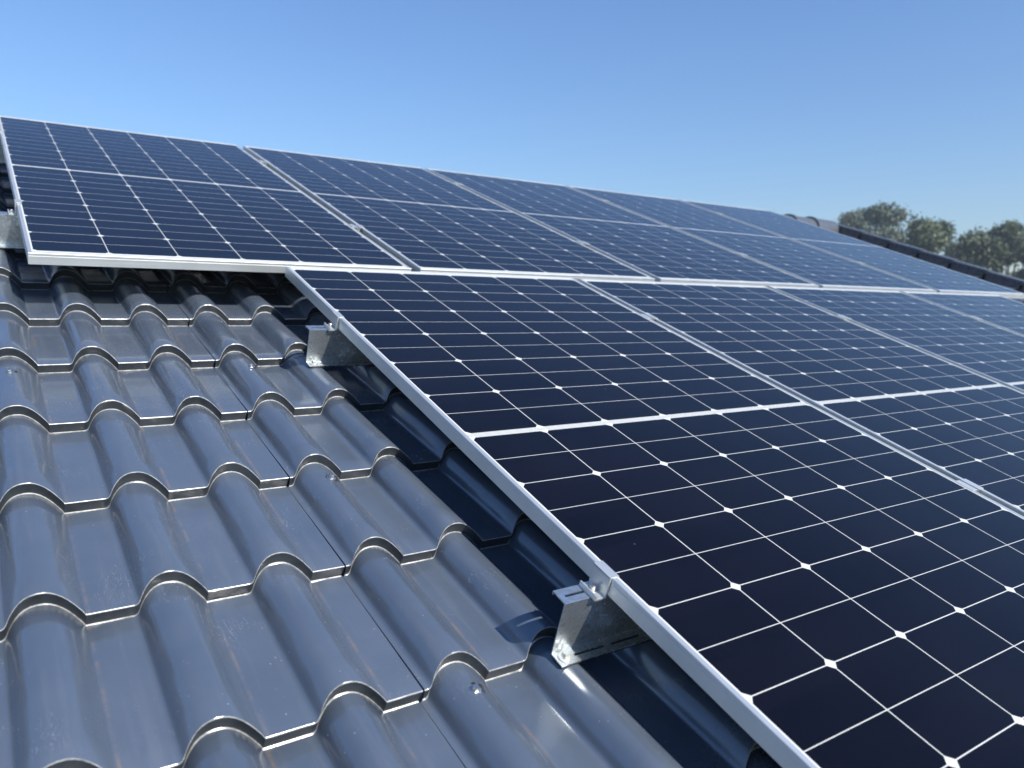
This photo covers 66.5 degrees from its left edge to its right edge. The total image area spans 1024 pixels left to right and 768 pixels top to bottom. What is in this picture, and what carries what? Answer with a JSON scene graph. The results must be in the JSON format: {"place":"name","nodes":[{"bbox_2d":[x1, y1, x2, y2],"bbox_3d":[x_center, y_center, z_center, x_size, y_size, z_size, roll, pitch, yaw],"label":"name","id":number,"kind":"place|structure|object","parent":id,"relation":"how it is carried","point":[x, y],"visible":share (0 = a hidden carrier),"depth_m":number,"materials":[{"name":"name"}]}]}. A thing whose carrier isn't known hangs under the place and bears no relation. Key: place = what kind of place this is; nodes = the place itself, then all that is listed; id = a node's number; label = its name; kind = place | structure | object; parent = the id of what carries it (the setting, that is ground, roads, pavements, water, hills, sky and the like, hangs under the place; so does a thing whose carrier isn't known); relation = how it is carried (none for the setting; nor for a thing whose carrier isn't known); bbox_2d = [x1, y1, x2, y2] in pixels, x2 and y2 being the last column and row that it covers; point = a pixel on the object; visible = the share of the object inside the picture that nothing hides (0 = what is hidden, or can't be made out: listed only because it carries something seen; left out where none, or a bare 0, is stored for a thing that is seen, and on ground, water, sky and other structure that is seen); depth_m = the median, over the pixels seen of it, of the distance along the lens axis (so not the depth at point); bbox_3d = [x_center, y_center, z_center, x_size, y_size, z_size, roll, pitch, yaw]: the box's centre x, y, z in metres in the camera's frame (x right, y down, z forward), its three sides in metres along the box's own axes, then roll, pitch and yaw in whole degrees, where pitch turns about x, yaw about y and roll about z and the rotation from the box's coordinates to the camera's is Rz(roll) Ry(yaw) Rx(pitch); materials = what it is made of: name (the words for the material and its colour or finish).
{"place":"outdoors","nodes":[
{"label":"outdoors","id":0,"kind":"place"},
{"bbox_2d":[0,0,1023,274],"label":"sky","id":1,"kind":"structure","parent":0,"point":[820,109],"materials":[{"name":"blue"}]},
{"bbox_3d":[0.301,-0.562,3.463,0.340,0.135,0.056,-3,26,-34],"label":"mounting rail","id":2,"kind":"object","parent":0,"visible":0},
{"bbox_2d":[243,146,654,281],"bbox_3d":[-0.415,-0.808,3.548,1.031,0.030,2.083,-3,26,-34],"label":"solar panel","id":3,"kind":"object","parent":2,"relation":"attached to","point":[418,219],"visible":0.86,"depth_m":3.26,"materials":[{"name":"blue glass"}]},
{"bbox_2d":[426,168,818,287],"bbox_3d":[0.463,-0.857,4.145,1.031,0.030,2.083,-3,26,-34],"label":"solar panel","id":4,"kind":"object","parent":2,"relation":"attached to","point":[657,251],"visible":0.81,"depth_m":3.89,"materials":[{"name":"blue glass"}]},
{"bbox_3d":[2.058,-0.659,4.657,0.340,0.135,0.056,-3,26,-34],"label":"mounting rail","id":5,"kind":"object","parent":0,"visible":0},
{"bbox_2d":[567,186,936,291],"bbox_3d":[1.341,-0.905,4.743,1.031,0.030,2.083,-3,26,-34],"label":"solar panel","id":6,"kind":"object","parent":5,"relation":"attached to","point":[821,268],"visible":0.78,"depth_m":4.52,"materials":[{"name":"blue glass"}]},
{"label":"ground","id":7,"kind":"structure","parent":0,"visible":0},
{"bbox_2d":[0,139,1023,767],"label":"house","id":8,"kind":"structure","parent":7,"relation":"on","point":[236,531],"depth_m":1.20,"materials":[{"name":"tile"}]},
{"bbox_2d":[0,130,5,163],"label":"mounting rail","id":9,"kind":"object","parent":8,"relation":"attached to","point":[2,159],"visible":0.12,"depth_m":3.14,"materials":[{"name":"metal"}]},
{"bbox_2d":[0,199,24,249],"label":"mounting rail","id":10,"kind":"object","parent":8,"relation":"attached to","point":[10,235],"visible":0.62,"depth_m":2.27,"materials":[{"name":"metal"}]},
{"bbox_2d":[0,116,410,272],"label":"solar panel","id":11,"kind":"object","parent":10,"relation":"attached to","point":[94,196],"visible":0.95,"depth_m":2.59,"materials":[{"name":"glass"}]},
{"bbox_2d":[305,312,373,367],"bbox_3d":[-0.336,-0.116,1.994,0.380,0.126,0.056,-3,26,-34],"label":"mounting rail","id":12,"kind":"object","parent":8,"relation":"attached to","point":[331,344],"visible":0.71,"depth_m":1.92,"materials":[{"name":"metal"}]},
{"bbox_2d":[348,224,363,231],"bbox_3d":[-0.578,-0.514,2.865,0.340,0.135,0.056,-3,26,-34],"label":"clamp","id":13,"kind":"object","parent":8,"relation":"attached to","point":[356,227],"visible":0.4,"depth_m":2.84,"materials":[{"name":"metal"}]},
{"bbox_2d":[551,560,652,668],"bbox_3d":[0.224,0.323,1.205,0.380,0.131,0.057,-3,26,-34],"label":"mounting rail","id":14,"kind":"object","parent":8,"relation":"attached to","point":[596,620],"visible":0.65,"depth_m":1.13,"materials":[{"name":"metal"}]},
{"bbox_2d":[285,266,1023,767],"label":"solar panel","id":15,"kind":"object","parent":14,"relation":"attached to","point":[797,582],"visible":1,"depth_m":1.38,"materials":[{"name":"blue glass"}]},
{"bbox_2d":[640,314,657,320],"bbox_3d":[0.427,-0.158,2.512,0.340,0.125,0.056,-3,26,-34],"label":"mounting rail","id":16,"kind":"object","parent":8,"relation":"attached to","point":[649,316],"visible":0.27,"depth_m":2.49,"materials":[{"name":"metal"}]},
{"bbox_2d":[836,315,850,320],"bbox_3d":[1.304,-0.206,3.108,0.340,0.125,0.056,-3,26,-34],"label":"mounting rail","id":17,"kind":"object","parent":8,"relation":"attached to","point":[843,317],"visible":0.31,"depth_m":3.08,"materials":[{"name":"metal"}]},
{"bbox_2d":[955,479,983,491],"bbox_3d":[0.987,0.281,1.723,0.340,0.131,0.056,-3,26,-34],"label":"mounting rail","id":18,"kind":"object","parent":8,"relation":"attached to","point":[968,484],"visible":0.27,"depth_m":1.70,"materials":[{"name":"metal"}]},
{"bbox_2d":[578,279,1023,515],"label":"solar panel","id":19,"kind":"object","parent":18,"relation":"attached to","point":[951,420],"visible":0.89,"depth_m":2.38,"materials":[{"name":"blue glass"}]},
{"bbox_2d":[834,207,872,229],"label":"tree","id":20,"kind":"object","parent":7,"relation":"on","point":[851,219],"visible":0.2,"depth_m":58.98,"materials":[{"name":"green plant"}]},
{"bbox_2d":[856,200,912,242],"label":"tree","id":21,"kind":"object","parent":7,"relation":"on","point":[884,218],"visible":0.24,"depth_m":53.21,"materials":[{"name":"green plant"}]},
{"bbox_2d":[895,211,956,253],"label":"tree","id":22,"kind":"object","parent":7,"relation":"on","point":[931,235],"visible":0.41,"depth_m":44.91,"materials":[{"name":"green plant"}]},
{"bbox_2d":[942,238,957,257],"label":"tree","id":23,"kind":"object","parent":7,"relation":"on","point":[946,251],"visible":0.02,"depth_m":60.31,"materials":[{"name":"green plant"}]},
{"bbox_2d":[944,223,1012,272],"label":"tree","id":24,"kind":"object","parent":7,"relation":"on","point":[983,249],"visible":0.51,"depth_m":41.74,"materials":[{"name":"green plant"}]},
{"bbox_2d":[982,219,1023,275],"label":"tree","id":25,"kind":"object","parent":7,"relation":"on","point":[1013,233],"visible":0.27,"depth_m":46.37,"materials":[{"name":"green plant"}]},
{"bbox_2d":[1006,245,1023,279],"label":"tree","id":26,"kind":"object","parent":7,"relation":"on","point":[1020,273],"visible":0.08,"depth_m":41.36,"materials":[{"name":"green plant"}]},
{"bbox_3d":[2.820,-0.683,5.184,0.380,0.096,0.056,-3,26,-34],"label":"mounting rail","id":27,"kind":"object","parent":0,"visible":0},
{"bbox_2d":[680,200,1023,298],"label":"solar panel","id":28,"kind":"object","parent":27,"relation":"attached to","point":[939,279],"visible":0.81,"depth_m":5.13,"materials":[{"name":"blue glass"}]},
{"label":"mounting rail","id":29,"kind":"object","parent":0,"visible":0},
{"bbox_2d":[768,286,1023,392],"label":"solar panel","id":30,"kind":"object","parent":29,"relation":"attached to","point":[988,350],"visible":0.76,"depth_m":3.25,"materials":[{"name":"blue glass"}]},
{"label":"mounting rail","id":31,"kind":"object","parent":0,"visible":0},
{"bbox_2d":[901,291,1023,335],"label":"solar panel","id":32,"kind":"object","parent":31,"relation":"attached to","point":[1005,313],"visible":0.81,"depth_m":4.00,"materials":[{"name":"blue glass"}]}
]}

